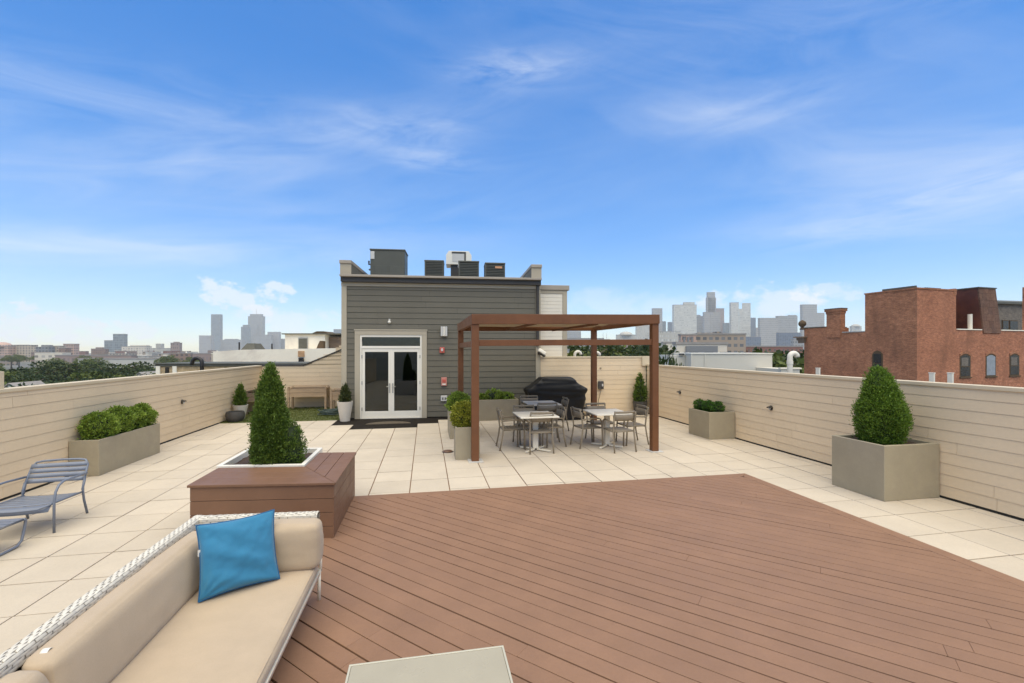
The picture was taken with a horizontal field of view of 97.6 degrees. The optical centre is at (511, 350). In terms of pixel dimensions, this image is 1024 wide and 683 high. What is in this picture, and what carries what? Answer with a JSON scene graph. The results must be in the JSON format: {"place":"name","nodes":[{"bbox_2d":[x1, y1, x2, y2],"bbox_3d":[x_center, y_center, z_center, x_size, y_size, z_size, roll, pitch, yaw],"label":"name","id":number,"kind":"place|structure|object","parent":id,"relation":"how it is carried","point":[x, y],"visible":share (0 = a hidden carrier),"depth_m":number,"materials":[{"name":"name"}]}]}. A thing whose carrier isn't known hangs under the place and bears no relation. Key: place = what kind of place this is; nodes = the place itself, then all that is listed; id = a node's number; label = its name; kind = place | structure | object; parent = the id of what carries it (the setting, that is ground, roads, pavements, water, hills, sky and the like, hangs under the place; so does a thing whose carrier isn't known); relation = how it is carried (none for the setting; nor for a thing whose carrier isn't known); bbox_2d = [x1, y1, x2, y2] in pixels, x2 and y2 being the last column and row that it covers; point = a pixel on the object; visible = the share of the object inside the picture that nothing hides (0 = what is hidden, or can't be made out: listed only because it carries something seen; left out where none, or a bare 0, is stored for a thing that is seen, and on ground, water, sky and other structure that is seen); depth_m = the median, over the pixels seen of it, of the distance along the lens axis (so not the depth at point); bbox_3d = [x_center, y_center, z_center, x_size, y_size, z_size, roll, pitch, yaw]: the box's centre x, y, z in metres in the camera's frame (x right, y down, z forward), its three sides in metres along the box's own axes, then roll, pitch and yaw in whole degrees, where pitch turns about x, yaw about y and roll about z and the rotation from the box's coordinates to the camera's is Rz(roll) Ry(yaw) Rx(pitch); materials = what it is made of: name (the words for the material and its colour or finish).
{"place":"outdoors","nodes":[
{"label":"outdoors","id":0,"kind":"place"},
{"bbox_2d":[1,353,90,369],"bbox_3d":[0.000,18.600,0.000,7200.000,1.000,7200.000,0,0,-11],"label":"ground","id":1,"kind":"structure","parent":0,"point":[22,364],"depth_m":526.56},
{"bbox_2d":[0,342,15,355],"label":"apartment block","id":2,"kind":"structure","parent":1,"relation":"on","point":[6,348],"depth_m":690.30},
{"bbox_2d":[0,366,39,382],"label":"tree","id":3,"kind":"object","parent":1,"relation":"on","point":[22,370],"visible":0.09,"depth_m":95.86,"materials":[{"name":"green plant"}]},
{"bbox_2d":[12,345,37,361],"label":"apartment block","id":4,"kind":"structure","parent":1,"relation":"on","point":[25,350],"depth_m":700.00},
{"bbox_2d":[4,372,65,383],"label":"tree","id":5,"kind":"object","parent":1,"relation":"on","point":[33,377],"visible":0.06,"depth_m":89.75,"materials":[{"name":"green plant"}]},
{"bbox_2d":[23,366,68,381],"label":"tree","id":6,"kind":"object","parent":1,"relation":"on","point":[50,373],"visible":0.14,"depth_m":130.32,"materials":[{"name":"green plant"}]},
{"bbox_2d":[27,360,75,381],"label":"tree","id":7,"kind":"object","parent":1,"relation":"on","point":[58,368],"visible":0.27,"depth_m":134.57,"materials":[{"name":"green plant"}]},
{"bbox_2d":[48,362,95,380],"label":"tree","id":8,"kind":"object","parent":1,"relation":"on","point":[78,368],"visible":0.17,"depth_m":138.42,"materials":[{"name":"green plant"}]},
{"bbox_2d":[44,370,114,383],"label":"tree","id":9,"kind":"object","parent":1,"relation":"on","point":[94,376],"visible":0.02,"depth_m":83.30,"materials":[{"name":"green plant"}]},
{"bbox_2d":[54,355,136,363],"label":"warehouse","id":10,"kind":"structure","parent":1,"relation":"on","point":[68,358],"depth_m":420.00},
{"bbox_2d":[60,370,144,382],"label":"tree","id":11,"kind":"object","parent":1,"relation":"on","point":[83,374],"visible":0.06,"depth_m":83.20,"materials":[{"name":"green plant"}]},
{"bbox_2d":[77,362,134,377],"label":"tree","id":12,"kind":"object","parent":1,"relation":"on","point":[108,369],"visible":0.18,"depth_m":134.29,"materials":[{"name":"green plant"}]},
{"bbox_2d":[111,361,155,376],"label":"tree","id":13,"kind":"object","parent":1,"relation":"on","point":[140,365],"visible":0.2,"depth_m":138.19,"materials":[{"name":"green plant"}]},
{"bbox_2d":[211,314,222,350],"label":"tower","id":14,"kind":"structure","parent":1,"relation":"on","point":[217,326],"depth_m":3000.00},
{"bbox_2d":[585,345,640,355],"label":"tree","id":15,"kind":"object","parent":1,"relation":"on","point":[608,348],"visible":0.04,"depth_m":78.60,"materials":[{"name":"green plant"}]},
{"bbox_2d":[626,344,679,409],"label":"tree","id":16,"kind":"object","parent":1,"relation":"on","point":[645,348],"visible":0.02,"depth_m":69.00,"materials":[{"name":"green plant"}]},
{"bbox_2d":[659,331,680,342],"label":"office block","id":17,"kind":"structure","parent":1,"relation":"on","point":[668,336],"depth_m":1100.00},
{"bbox_2d":[678,334,697,341],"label":"office block","id":18,"kind":"structure","parent":1,"relation":"on","point":[687,337],"depth_m":260.00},
{"bbox_2d":[672,342,727,354],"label":"office block","id":19,"kind":"structure","parent":1,"relation":"on","point":[701,347],"depth_m":149.70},
{"bbox_2d":[694,332,746,352],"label":"office block","id":20,"kind":"structure","parent":1,"relation":"on","point":[736,342],"depth_m":262.00,"materials":[{"name":"concrete"}]},
{"bbox_2d":[746,346,803,353],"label":"brick row","id":21,"kind":"object","parent":1,"relation":"on","point":[775,348],"visible":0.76,"depth_m":330.00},
{"bbox_2d":[756,367,801,372],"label":"flat roof","id":22,"kind":"structure","parent":1,"relation":"on","point":[774,369],"depth_m":36.89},
{"bbox_2d":[787,351,799,372],"bbox_3d":[6.317,1.308,10.059,0.288,2.585,0.126,0,0,-3],"label":"vent pipe","id":23,"kind":"object","parent":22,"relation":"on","point":[791,354],"visible":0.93,"depth_m":10.01,"materials":[{"name":"plastic"}]},
{"bbox_2d":[755,349,803,373],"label":"tree","id":24,"kind":"object","parent":1,"relation":"on","point":[778,358],"visible":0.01,"depth_m":56.56,"materials":[{"name":"green plant"}]},
{"bbox_2d":[35,353,70,366],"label":"row house","id":25,"kind":"structure","parent":0,"point":[42,356],"depth_m":483.65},
{"bbox_2d":[113,334,127,351],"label":"tower","id":26,"kind":"structure","parent":0,"point":[119,340],"depth_m":1500.00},
{"bbox_2d":[77,358,169,368],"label":"warehouse","id":27,"kind":"structure","parent":0,"point":[123,361],"depth_m":330.00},
{"bbox_2d":[121,345,151,354],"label":"building","id":28,"kind":"structure","parent":0,"point":[140,349],"depth_m":1000.00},
{"bbox_2d":[199,335,213,352],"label":"tower","id":29,"kind":"structure","parent":0,"point":[206,343],"depth_m":2600.00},
{"bbox_2d":[220,339,244,350],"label":"tower","id":30,"kind":"structure","parent":0,"point":[228,344],"depth_m":2700.00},
{"bbox_2d":[241,325,250,344],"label":"tower","id":31,"kind":"structure","parent":0,"point":[246,333],"depth_m":2900.00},
{"bbox_2d":[153,331,340,373],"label":"neighbour building","id":32,"kind":"structure","parent":0,"point":[302,348],"depth_m":27.00,"materials":[{"name":"paint"}]},
{"bbox_2d":[248,309,264,349],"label":"tower","id":33,"kind":"structure","parent":0,"point":[256,322],"depth_m":3000.00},
{"bbox_2d":[253,335,272,349],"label":"tower","id":34,"kind":"structure","parent":0,"point":[266,341],"depth_m":2700.00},
{"bbox_2d":[267,332,280,348],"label":"tower","id":35,"kind":"structure","parent":0,"point":[276,340],"depth_m":2750.00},
{"bbox_2d":[0,414,1023,654],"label":"terrace floor","id":36,"kind":"structure","parent":0,"point":[137,508],"depth_m":7.02,"materials":[{"name":"tile"}]},
{"bbox_2d":[0,518,27,555],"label":"footstool","id":37,"kind":"object","parent":36,"relation":"on","point":[4,523],"visible":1,"depth_m":4.76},
{"bbox_2d":[0,458,88,532],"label":"lounge chair","id":38,"kind":"object","parent":36,"relation":"on","point":[22,502],"visible":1,"depth_m":5.53,"materials":[{"name":"metal"}]},
{"bbox_2d":[69,423,159,476],"bbox_3d":[-7.270,1.800,8.294,0.435,0.600,1.750,0,0,-11],"label":"planter","id":39,"kind":"object","parent":36,"relation":"on","point":[107,454],"visible":0.68,"depth_m":7.90,"materials":[{"name":"concrete"}]},
{"bbox_2d":[75,410,121,439],"bbox_3d":[-7.158,1.328,7.771,0.641,0.604,0.641,0,0,36],"label":"boxwood shrub","id":40,"kind":"object","parent":39,"relation":"in","point":[97,423],"visible":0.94,"depth_m":7.66,"materials":[{"name":"green plant"}]},
{"bbox_2d":[103,405,141,434],"bbox_3d":[-7.270,1.315,8.254,0.631,0.630,0.643,0,0,-23],"label":"boxwood shrub","id":41,"kind":"object","parent":39,"relation":"in","point":[123,412],"visible":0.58,"depth_m":8.22,"materials":[{"name":"green plant"}]},
{"bbox_2d":[128,406,148,430],"bbox_3d":[-7.365,1.346,8.672,0.544,0.569,0.547,0,0,36],"label":"boxwood shrub","id":42,"kind":"object","parent":39,"relation":"in","point":[139,419],"visible":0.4,"depth_m":8.65,"materials":[{"name":"green plant"}]},
{"bbox_2d":[132,402,159,426],"bbox_3d":[-7.397,1.329,8.961,0.589,0.602,0.553,0,0,-39],"label":"boxwood shrub","id":43,"kind":"object","parent":39,"relation":"in","point":[147,408],"visible":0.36,"depth_m":8.93,"materials":[{"name":"green plant"}]},
{"bbox_2d":[0,365,261,500],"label":"parapet wall","id":44,"kind":"structure","parent":36,"relation":"on","point":[39,422],"depth_m":7.80,"materials":[{"name":"wood"}]},
{"bbox_2d":[187,448,355,537],"bbox_3d":[-2.901,1.769,5.736,1.582,0.662,1.948,0,0,-11],"label":"bench planter","id":45,"kind":"object","parent":36,"relation":"on","point":[320,481],"visible":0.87,"depth_m":4.95,"materials":[{"name":"wood"}]},
{"bbox_2d":[245,361,309,464],"bbox_3d":[-3.029,0.873,5.859,0.778,1.474,0.566,0,0,-11],"label":"cypress","id":46,"kind":"object","parent":45,"relation":"in","point":[275,437],"visible":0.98,"depth_m":5.72,"materials":[{"name":"green plant"}]},
{"bbox_2d":[331,418,447,429],"bbox_3d":[-2.152,2.107,13.211,6.250,0.008,1.860,0,0,-11],"label":"rubber mat","id":47,"kind":"object","parent":36,"relation":"on","point":[362,423],"visible":0.71,"depth_m":13.01,"materials":[{"name":"rubber"}]},
{"bbox_2d":[337,401,352,421],"bbox_3d":[-4.951,1.810,13.285,0.450,0.580,0.450,0,0,-11],"label":"pot","id":48,"kind":"object","parent":47,"relation":"on","point":[344,409],"visible":0.9,"depth_m":13.14,"materials":[{"name":"ceramic"}]},
{"bbox_2d":[338,382,351,401],"bbox_3d":[-4.962,1.291,13.314,0.444,0.717,0.462,0,0,-11],"label":"dwarf conifer","id":49,"kind":"object","parent":48,"relation":"in","point":[345,395],"visible":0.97,"depth_m":13.20,"materials":[{"name":"green plant"}]},
{"bbox_2d":[448,411,453,438],"bbox_3d":[-1.339,1.780,11.147,0.470,0.640,1.100,0,0,-11],"label":"planter","id":50,"kind":"object","parent":36,"relation":"on","point":[451,431],"visible":0.12,"depth_m":10.58,"materials":[{"name":"concrete"}]},
{"bbox_2d":[444,390,470,411],"bbox_3d":[-1.317,1.275,10.905,0.710,0.617,0.738,0,0,-5],"label":"leafy shrub","id":51,"kind":"object","parent":50,"relation":"in","point":[455,397],"visible":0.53,"depth_m":10.77,"materials":[{"name":"green plant"}]},
{"bbox_2d":[454,426,479,459],"bbox_3d":[-0.892,1.790,8.820,0.470,0.620,0.460,0,0,-11],"label":"planter","id":52,"kind":"object","parent":36,"relation":"on","point":[462,443],"visible":0.54,"depth_m":8.58,"materials":[{"name":"concrete"}]},
{"bbox_2d":[449,399,470,427],"bbox_3d":[-0.960,1.278,8.833,0.610,0.644,0.569,0,0,39],"label":"golden shrub","id":53,"kind":"object","parent":52,"relation":"in","point":[460,414],"visible":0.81,"depth_m":8.68,"materials":[{"name":"green plant"}]},
{"bbox_2d":[470,398,518,420],"bbox_3d":[-0.695,1.790,13.684,1.690,0.620,0.700,0,0,-11],"label":"planter","id":54,"kind":"object","parent":36,"relation":"on","point":[487,410],"visible":0.52,"depth_m":13.37,"materials":[{"name":"concrete"}]},
{"bbox_2d":[484,388,501,399],"bbox_3d":[-0.584,1.365,13.616,0.646,0.469,0.621,0,0,45],"label":"herb plant","id":55,"kind":"object","parent":54,"relation":"in","point":[492,394],"visible":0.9,"depth_m":13.52,"materials":[{"name":"green plant"}]},
{"bbox_2d":[496,407,525,450],"bbox_3d":[-0.034,1.678,9.626,0.574,0.851,0.534,0,0,-11],"label":"dining chair","id":56,"kind":"object","parent":36,"relation":"on","point":[503,427],"visible":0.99,"depth_m":9.45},
{"bbox_2d":[512,405,540,446],"bbox_3d":[0.318,1.678,10.019,0.534,0.851,0.574,0,0,-11],"label":"dining chair","id":57,"kind":"object","parent":36,"relation":"on","point":[523,410],"visible":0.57,"depth_m":10.18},
{"bbox_2d":[513,411,558,452],"bbox_3d":[0.488,1.715,9.400,0.800,0.747,0.860,0,0,-11],"label":"dining table","id":58,"kind":"object","parent":36,"relation":"on","point":[524,415],"visible":0.9,"depth_m":9.35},
{"bbox_2d":[523,412,554,454],"bbox_3d":[0.556,1.678,9.312,0.534,0.851,0.574,0,0,-11],"label":"dining chair","id":59,"kind":"object","parent":36,"relation":"on","point":[530,430],"visible":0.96,"depth_m":9.10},
{"bbox_2d":[531,402,557,437],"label":"dining chair","id":60,"kind":"object","parent":36,"relation":"on","point":[553,407],"visible":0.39,"depth_m":10.69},
{"bbox_2d":[538,405,566,447],"bbox_3d":[0.867,1.678,9.921,0.574,0.851,0.534,0,0,-11],"label":"dining chair","id":61,"kind":"object","parent":36,"relation":"on","point":[561,412],"visible":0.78,"depth_m":9.75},
{"bbox_2d":[540,285,568,355],"bbox_3d":[1.190,-0.010,16.125,1.030,4.220,3.060,0,0,-7],"label":"stair bulkhead","id":62,"kind":"object","parent":36,"relation":"on","point":[553,299],"visible":0.34,"depth_m":14.66,"materials":[{"name":"white"}]},
{"bbox_2d":[523,376,587,419],"bbox_3d":[1.321,1.455,13.675,1.889,1.290,0.796,0,0,-9],"label":"covered grill","id":63,"kind":"object","parent":36,"relation":"on","point":[556,389],"visible":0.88,"depth_m":13.37,"materials":[{"name":"fabric"}]},
{"bbox_2d":[457,314,663,462],"bbox_3d":[0.812,0.680,10.603,4.070,2.839,3.880,0,0,-11],"label":"pergola","id":64,"kind":"object","parent":36,"relation":"on","point":[474,324],"visible":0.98,"depth_m":9.12,"materials":[{"name":"brown wood"}]},
{"bbox_2d":[570,406,603,448],"bbox_3d":[1.629,1.678,9.821,0.574,0.851,0.534,0,0,-17],"label":"dining chair","id":65,"kind":"object","parent":36,"relation":"on","point":[579,414],"visible":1,"depth_m":9.73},
{"bbox_2d":[541,356,648,410],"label":"parapet wall","id":66,"kind":"structure","parent":36,"relation":"on","point":[617,375],"depth_m":14.73,"materials":[{"name":"wood"}]},
{"bbox_2d":[585,403,614,441],"bbox_3d":[2.042,1.678,10.431,0.534,0.851,0.574,0,0,-11],"label":"dining chair","id":67,"kind":"object","parent":36,"relation":"on","point":[596,422],"visible":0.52,"depth_m":10.60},
{"bbox_2d":[583,409,631,448],"bbox_3d":[2.074,1.715,9.786,0.800,0.747,0.860,0,0,-11],"label":"dining table","id":68,"kind":"object","parent":36,"relation":"on","point":[606,413],"visible":0.88,"depth_m":9.74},
{"bbox_2d":[602,411,636,452],"bbox_3d":[2.255,1.678,9.434,0.534,0.851,0.574,0,0,-15],"label":"dining chair","id":69,"kind":"object","parent":36,"relation":"on","point":[624,418],"visible":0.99,"depth_m":9.25,"materials":[{"name":"metal"}]},
{"bbox_2d":[616,404,648,445],"bbox_3d":[2.720,1.678,10.134,0.574,0.851,0.534,0,0,-13],"label":"dining chair","id":70,"kind":"object","parent":36,"relation":"on","point":[642,411],"visible":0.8,"depth_m":10.01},
{"bbox_2d":[633,400,646,414],"bbox_3d":[4.179,1.880,14.629,0.470,0.440,0.470,0,0,-11],"label":"pot","id":71,"kind":"object","parent":36,"relation":"on","point":[644,403],"visible":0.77,"depth_m":14.47,"materials":[{"name":"ceramic"}]},
{"bbox_2d":[632,372,648,402],"bbox_3d":[4.184,1.245,14.637,0.524,1.069,0.547,0,0,-44],"label":"dwarf conifer","id":72,"kind":"object","parent":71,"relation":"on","point":[639,392],"visible":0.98,"depth_m":14.53,"materials":[{"name":"green plant"}]},
{"bbox_2d":[689,408,734,439],"bbox_3d":[4.872,1.780,10.964,0.680,0.640,0.840,0,0,-11],"label":"planter","id":73,"kind":"object","parent":36,"relation":"on","point":[711,425],"visible":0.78,"depth_m":10.59,"materials":[{"name":"concrete"}]},
{"bbox_2d":[646,364,1023,520],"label":"parapet wall","id":74,"kind":"structure","parent":36,"relation":"on","point":[975,432],"depth_m":7.62,"materials":[{"name":"wood"}]},
{"bbox_2d":[832,434,939,501],"bbox_3d":[5.548,1.714,6.695,0.960,0.772,0.820,0,0,-11],"label":"planter","id":75,"kind":"object","parent":36,"relation":"on","point":[909,469],"visible":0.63,"depth_m":6.34,"materials":[{"name":"concrete"}]},
{"bbox_2d":[849,364,914,444],"bbox_3d":[5.520,0.828,6.694,0.800,1.304,0.772,0,0,21],"label":"arborvitae","id":76,"kind":"object","parent":75,"relation":"in","point":[882,413],"visible":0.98,"depth_m":6.51,"materials":[{"name":"green plant"}]},
{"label":"deck underlay","id":77,"kind":"structure","parent":36,"relation":"on","visible":0},
{"bbox_2d":[269,473,1023,682],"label":"deck floor","id":78,"kind":"structure","parent":77,"relation":"on","point":[736,578],"depth_m":3.85,"materials":[{"name":"wood"}]},
{"bbox_2d":[0,511,323,682],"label":"sofa","id":79,"kind":"object","parent":78,"relation":"on","point":[145,617],"visible":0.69,"depth_m":2.63,"materials":[{"name":"fabric"}]},
{"bbox_2d":[195,509,279,602],"bbox_3d":[-1.990,1.476,3.264,0.508,0.473,0.255,0,0,-39],"label":"pillow","id":80,"kind":"object","parent":79,"relation":"on","point":[236,554],"visible":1,"depth_m":3.20,"materials":[{"name":"fabric"}]},
{"bbox_2d":[345,645,512,682],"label":"coffee table","id":81,"kind":"object","parent":78,"relation":"on","point":[485,665],"visible":1,"depth_m":2.38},
{"bbox_2d":[0,0,1023,352],"label":"sky","id":82,"kind":"structure","parent":0,"point":[167,166],"materials":[{"name":"blue"}]},
{"bbox_2d":[635,325,648,338],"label":"tower","id":83,"kind":"structure","parent":0,"point":[641,332],"depth_m":2300.00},
{"bbox_2d":[672,302,696,333],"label":"tower","id":84,"kind":"structure","parent":0,"point":[684,318],"depth_m":2100.00,"materials":[{"name":"concrete"}]},
{"bbox_2d":[703,292,719,332],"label":"tower","id":85,"kind":"structure","parent":0,"point":[711,319],"depth_m":2200.00,"materials":[{"name":"concrete"}]},
{"bbox_2d":[660,353,772,370],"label":"white roof building","id":86,"kind":"structure","parent":0,"point":[745,361],"depth_m":39.84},
{"bbox_2d":[729,302,750,336],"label":"tower","id":87,"kind":"structure","parent":0,"point":[739,320],"depth_m":2097.84,"materials":[{"name":"concrete"}]},
{"bbox_2d":[758,318,777,345],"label":"tower","id":88,"kind":"structure","parent":0,"point":[767,329],"depth_m":2000.00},
{"bbox_2d":[775,315,796,331],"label":"tower","id":89,"kind":"structure","parent":0,"point":[788,323],"depth_m":2050.00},
{"bbox_2d":[776,332,800,345],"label":"tower","id":90,"kind":"structure","parent":0,"point":[783,338],"depth_m":1300.00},
{"bbox_2d":[800,304,816,348],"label":"tower","id":91,"kind":"structure","parent":0,"point":[808,313],"depth_m":2100.00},
{"bbox_2d":[793,285,1023,386],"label":"brick building","id":92,"kind":"structure","parent":0,"point":[973,335],"depth_m":35.38,"materials":[{"name":"brick"}]},
{"bbox_2d":[872,350,882,366],"bbox_3d":[29.006,0.960,35.573,0.040,1.880,0.800,0,0,-17],"label":"window","id":93,"kind":"structure","parent":92,"relation":"in","point":[877,356],"depth_m":35.53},
{"bbox_2d":[959,351,971,377],"bbox_3d":[35.048,1.120,34.618,1.390,2.100,0.089,0,0,-17],"label":"window","id":94,"kind":"structure","parent":92,"relation":"in","point":[965,356],"depth_m":34.60,"materials":[{"name":"glass"}]},
{"bbox_2d":[985,351,997,377],"bbox_3d":[38.004,1.120,35.504,1.390,2.100,0.088,0,0,-17],"label":"window","id":95,"kind":"structure","parent":92,"relation":"in","point":[990,356],"depth_m":35.51,"materials":[{"name":"glass"}]},
{"bbox_2d":[1009,351,1020,376],"bbox_3d":[40.870,1.120,36.391,1.390,2.100,0.088,0,0,-17],"label":"window","id":96,"kind":"structure","parent":92,"relation":"in","point":[1014,355],"depth_m":36.40,"materials":[{"name":"glass"}]},
{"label":"terrace base","id":97,"kind":"structure","parent":0,"visible":0},
{"bbox_2d":[220,406,339,423],"bbox_3d":[-7.035,2.123,14.779,3.350,0.054,3.320,0,0,-11],"label":"lawn base","id":98,"kind":"object","parent":97,"relation":"on","point":[307,413],"visible":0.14,"depth_m":14.14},
{"bbox_2d":[225,410,244,421],"bbox_3d":[-8.122,1.950,13.146,0.520,0.300,0.520,0,0,-11],"label":"pot","id":99,"kind":"object","parent":98,"relation":"on","point":[235,416],"visible":1,"depth_m":12.96,"materials":[{"name":"stone"}]},
{"bbox_2d":[232,404,247,415],"bbox_3d":[-8.282,1.885,13.665,0.420,0.430,0.420,0,0,-11],"label":"pot","id":100,"kind":"object","parent":98,"relation":"on","point":[241,407],"visible":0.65,"depth_m":13.53,"materials":[{"name":"ceramic"}]},
{"bbox_2d":[232,382,249,405],"bbox_3d":[-8.273,1.373,13.656,0.487,0.845,0.443,0,0,-32],"label":"dwarf conifer","id":101,"kind":"object","parent":100,"relation":"in","point":[240,397],"visible":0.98,"depth_m":13.58,"materials":[{"name":"green plant"}]},
{"bbox_2d":[261,346,340,407],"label":"parapet wall","id":102,"kind":"structure","parent":98,"relation":"on","point":[325,369],"depth_m":16.42,"materials":[{"name":"beige wood"}]},
{"bbox_2d":[287,385,329,408],"bbox_3d":[-7.238,1.689,15.973,1.290,0.822,0.590,0,0,-11],"label":"raised bed","id":103,"kind":"object","parent":98,"relation":"on","point":[311,391],"visible":0.96,"depth_m":15.77,"materials":[{"name":"brown wood"}]},
{"bbox_2d":[330,388,340,408],"bbox_3d":[-5.948,1.719,15.456,0.530,0.762,0.550,0,0,-11],"label":"raised bed","id":104,"kind":"object","parent":98,"relation":"on","point":[334,393],"visible":0.42,"depth_m":15.20,"materials":[{"name":"brown wood"}]},
{"bbox_2d":[339,260,541,418],"bbox_3d":[-2.595,-0.275,17.818,6.160,4.850,8.260,0,0,-7],"label":"penthouse","id":105,"kind":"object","parent":97,"relation":"on","point":[400,365],"visible":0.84,"depth_m":13.88,"materials":[{"name":"wood"}]},
{"bbox_2d":[361,349,390,417],"bbox_3d":[-4.158,1.010,13.735,0.884,2.110,0.096,0,0,-7],"label":"door","id":106,"kind":"structure","parent":105,"relation":"in","point":[376,363],"depth_m":13.75,"materials":[{"name":"clear glass"}]},
{"bbox_2d":[368,249,407,274],"bbox_3d":[-4.340,-2.801,15.622,1.320,1.250,0.945,0,0,-7],"label":"air handler","id":107,"kind":"object","parent":105,"relation":"on","point":[388,262],"visible":0.69,"depth_m":15.19,"materials":[{"name":"metal"}]},
{"bbox_2d":[391,349,419,416],"bbox_3d":[-3.276,1.010,13.841,0.884,2.110,0.096,0,0,-7],"label":"door","id":108,"kind":"structure","parent":105,"relation":"in","point":[405,363],"depth_m":13.85,"materials":[{"name":"clear glass"}]},
{"bbox_2d":[424,260,444,275],"bbox_3d":[-2.766,-2.666,16.015,0.680,0.980,0.680,0,0,-7],"label":"condenser","id":109,"kind":"object","parent":105,"relation":"on","point":[434,267],"visible":0.59,"depth_m":15.70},
{"bbox_2d":[446,251,471,275],"bbox_3d":[-2.019,-2.926,17.003,0.940,1.500,0.816,0,0,-7],"label":"exhaust hood","id":110,"kind":"object","parent":105,"relation":"on","point":[453,258],"visible":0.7,"depth_m":16.62,"materials":[{"name":"white metal"}]},
{"bbox_2d":[458,261,478,276],"bbox_3d":[-1.527,-2.626,15.761,0.720,0.900,0.720,0,0,-7],"label":"condenser","id":111,"kind":"object","parent":105,"relation":"on","point":[469,268],"visible":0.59,"depth_m":15.43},
{"bbox_2d":[484,262,504,276],"bbox_3d":[-0.621,-2.596,15.765,0.710,0.840,0.718,0,0,-7],"label":"condenser","id":112,"kind":"object","parent":105,"relation":"on","point":[491,269],"visible":0.59,"depth_m":15.44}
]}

